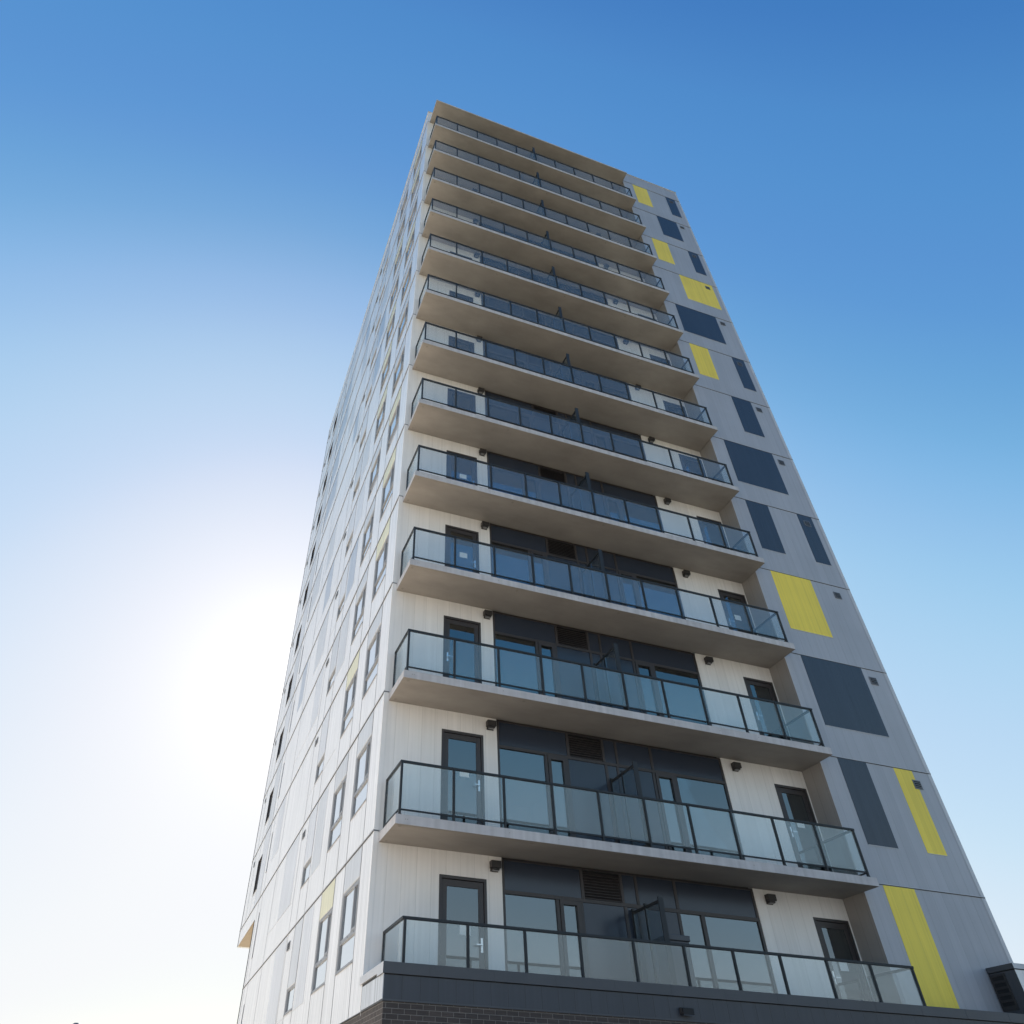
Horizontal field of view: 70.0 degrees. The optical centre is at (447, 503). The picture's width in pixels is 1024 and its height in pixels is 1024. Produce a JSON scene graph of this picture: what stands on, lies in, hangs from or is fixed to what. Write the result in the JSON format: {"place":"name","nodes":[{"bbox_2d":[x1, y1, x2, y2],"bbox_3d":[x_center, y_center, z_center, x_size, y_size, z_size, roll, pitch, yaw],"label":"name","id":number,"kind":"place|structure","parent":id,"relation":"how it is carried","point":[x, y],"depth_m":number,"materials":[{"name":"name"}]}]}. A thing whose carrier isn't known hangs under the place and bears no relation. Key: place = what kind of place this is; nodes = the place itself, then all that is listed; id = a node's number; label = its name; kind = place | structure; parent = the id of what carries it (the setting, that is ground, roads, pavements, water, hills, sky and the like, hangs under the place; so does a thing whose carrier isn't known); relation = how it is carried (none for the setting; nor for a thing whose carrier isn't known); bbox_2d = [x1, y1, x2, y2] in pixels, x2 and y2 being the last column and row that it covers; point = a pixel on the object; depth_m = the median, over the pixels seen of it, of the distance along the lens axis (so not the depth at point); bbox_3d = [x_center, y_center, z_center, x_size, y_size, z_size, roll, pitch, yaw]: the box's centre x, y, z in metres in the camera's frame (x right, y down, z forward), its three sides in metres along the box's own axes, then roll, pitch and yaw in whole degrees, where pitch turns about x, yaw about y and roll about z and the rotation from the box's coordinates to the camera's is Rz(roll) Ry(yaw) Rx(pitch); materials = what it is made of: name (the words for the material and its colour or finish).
{"place":"outdoors","nodes":[
{"label":"outdoors","id":0,"kind":"place"},
{"bbox_2d":[0,0,1023,1023],"label":"sky","id":1,"kind":"structure","parent":0,"point":[200,199],"materials":[{"name":"blue"}]},
{"bbox_2d":[237,100,1023,1023],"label":"apartment tower","id":2,"kind":"structure","parent":0,"point":[589,696],"depth_m":19.33,"materials":[{"name":"concrete"}]},
{"bbox_2d":[284,984,294,1015],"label":"window","id":3,"kind":"structure","parent":2,"relation":"in","point":[289,1001],"depth_m":18.73,"materials":[{"name":"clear glass"}]},
{"bbox_2d":[300,858,310,888],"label":"window","id":4,"kind":"structure","parent":2,"relation":"in","point":[307,867],"depth_m":20.75,"materials":[{"name":"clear glass"}]},
{"bbox_2d":[314,753,324,783],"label":"window","id":5,"kind":"structure","parent":2,"relation":"in","point":[320,766],"depth_m":22.78,"materials":[{"name":"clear glass"}]},
{"bbox_2d":[310,908,331,994],"bbox_3d":[-2.802,10.045,16.338,0.093,1.482,1.408,14,-44,-14],"label":"window","id":6,"kind":"structure","parent":2,"relation":"in","point":[324,927],"depth_m":16.41,"materials":[{"name":"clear glass"}]},
{"bbox_2d":[326,667,335,695],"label":"window","id":7,"kind":"structure","parent":2,"relation":"in","point":[331,680],"depth_m":24.79,"materials":[{"name":"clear glass"}]},
{"bbox_2d":[327,776,345,852],"bbox_3d":[-2.768,7.822,18.352,0.093,1.482,1.408,14,-44,-14],"label":"window","id":8,"kind":"structure","parent":2,"relation":"in","point":[336,820],"depth_m":18.44,"materials":[{"name":"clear glass"}]},
{"bbox_2d":[336,595,344,621],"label":"window","id":9,"kind":"structure","parent":2,"relation":"in","point":[342,603],"depth_m":26.80,"materials":[{"name":"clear glass"}]},
{"bbox_2d":[335,879,358,975],"bbox_3d":[-1.982,8.487,14.605,0.093,1.482,1.408,14,-44,-14],"label":"window","id":10,"kind":"structure","parent":2,"relation":"in","point":[347,933],"depth_m":14.67,"materials":[{"name":"clear glass"}]},
{"bbox_2d":[340,671,356,738],"bbox_3d":[-2.735,5.598,20.366,0.093,1.482,1.408,14,-44,-14],"label":"window","id":11,"kind":"structure","parent":2,"relation":"in","point":[350,692],"depth_m":20.47,"materials":[{"name":"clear glass"}]},
{"bbox_2d":[345,532,352,555],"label":"window","id":12,"kind":"structure","parent":2,"relation":"in","point":[350,540],"depth_m":28.81,"materials":[{"name":"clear glass"}]},
{"bbox_2d":[352,478,359,501],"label":"window","id":13,"kind":"structure","parent":2,"relation":"in","point":[357,485],"depth_m":30.84,"materials":[{"name":"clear glass"}]},
{"bbox_2d":[351,583,366,644],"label":"window","id":14,"kind":"structure","parent":2,"relation":"in","point":[358,620],"depth_m":22.50,"materials":[{"name":"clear glass"}]},
{"bbox_2d":[350,736,371,820],"bbox_3d":[-1.949,6.264,16.619,0.093,1.482,1.408,14,-44,-14],"label":"window","id":15,"kind":"structure","parent":2,"relation":"in","point":[362,768],"depth_m":16.70,"materials":[{"name":"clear glass"}]},
{"bbox_2d":[359,430,365,451],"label":"window","id":16,"kind":"structure","parent":2,"relation":"in","point":[365,430],"depth_m":32.80,"materials":[{"name":"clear glass"}]},
{"bbox_2d":[360,512,373,566],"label":"window","id":17,"kind":"structure","parent":2,"relation":"in","point":[368,533],"depth_m":24.52,"materials":[{"name":"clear glass"}]},
{"bbox_2d":[362,625,380,699],"bbox_3d":[-1.916,4.041,18.633,0.093,1.482,1.408,14,-44,-14],"label":"window","id":18,"kind":"structure","parent":2,"relation":"in","point":[373,650],"depth_m":18.73,"materials":[{"name":"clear glass"}]},
{"bbox_2d":[367,449,380,500],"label":"window","id":19,"kind":"structure","parent":2,"relation":"in","point":[374,474],"depth_m":26.56,"materials":[{"name":"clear glass"}]},
{"bbox_2d":[374,398,385,443],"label":"window","id":20,"kind":"structure","parent":2,"relation":"in","point":[380,419],"depth_m":28.57,"materials":[{"name":"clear glass"}]},
{"bbox_2d":[372,534,388,600],"bbox_3d":[-1.883,1.817,20.647,0.093,1.482,1.408,14,-44,-14],"label":"window","id":21,"kind":"structure","parent":2,"relation":"in","point":[380,570],"depth_m":20.75,"materials":[{"name":"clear glass"}]},
{"bbox_2d":[380,351,390,393],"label":"window","id":22,"kind":"structure","parent":2,"relation":"in","point":[386,369],"depth_m":30.58,"materials":[{"name":"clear glass"}]},
{"bbox_2d":[379,461,394,521],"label":"window","id":23,"kind":"structure","parent":2,"relation":"in","point":[388,487],"depth_m":22.78,"materials":[{"name":"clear glass"}]},
{"bbox_2d":[385,312,394,349],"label":"window","id":24,"kind":"structure","parent":2,"relation":"in","point":[390,329],"depth_m":32.59,"materials":[{"name":"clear glass"}]},
{"bbox_2d":[386,400,399,454],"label":"window","id":25,"kind":"structure","parent":2,"relation":"in","point":[393,426],"depth_m":24.79,"materials":[{"name":"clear glass"}]},
{"bbox_2d":[389,276,398,312],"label":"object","id":26,"kind":"structure","parent":2,"relation":"in","point":[396,286],"depth_m":34.63,"materials":[{"name":"grey glass"}]},
{"bbox_2d":[391,346,404,397],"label":"window","id":27,"kind":"structure","parent":2,"relation":"in","point":[399,368],"depth_m":26.82,"materials":[{"name":"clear glass"}]},
{"bbox_2d":[393,242,402,278],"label":"window","id":28,"kind":"structure","parent":2,"relation":"in","point":[399,255],"depth_m":36.65,"materials":[{"name":"grey glass"}]},
{"bbox_2d":[396,217,404,249],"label":"window","id":29,"kind":"structure","parent":2,"relation":"in","point":[403,223],"depth_m":38.67,"materials":[{"name":"grey glass"}]},
{"bbox_2d":[396,301,408,348],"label":"window","id":30,"kind":"structure","parent":2,"relation":"in","point":[403,322],"depth_m":28.85,"materials":[{"name":"glass"}]},
{"bbox_2d":[399,190,407,222],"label":"window","id":31,"kind":"structure","parent":2,"relation":"in","point":[405,200],"depth_m":40.64,"materials":[{"name":"grey glass"}]},
{"bbox_2d":[400,262,411,306],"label":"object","id":32,"kind":"structure","parent":2,"relation":"in","point":[408,277],"depth_m":30.84,"materials":[{"name":"grey glass"}]},
{"bbox_2d":[404,228,414,268],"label":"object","id":33,"kind":"structure","parent":2,"relation":"in","point":[412,238],"depth_m":32.88,"materials":[{"name":"grey glass"}]},
{"bbox_2d":[407,199,416,236],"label":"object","id":34,"kind":"structure","parent":2,"relation":"in","point":[415,206],"depth_m":34.87,"materials":[{"name":"grey glass"}]},
{"bbox_2d":[410,170,419,206],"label":"window","id":35,"kind":"structure","parent":2,"relation":"in","point":[417,180],"depth_m":36.88,"materials":[{"name":"grey glass"}]},
{"bbox_2d":[413,146,421,178],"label":"window","id":36,"kind":"structure","parent":2,"relation":"in","point":[419,156],"depth_m":38.94,"materials":[{"name":"grey glass"}]},
{"bbox_2d":[653,934,696,986],"bbox_3d":[4.354,9.021,13.715,0.490,1.470,0.540,14,-44,-14],"label":"window","id":37,"kind":"structure","parent":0,"point":[679,966],"depth_m":13.81,"materials":[{"name":"clear glass"}]}
]}

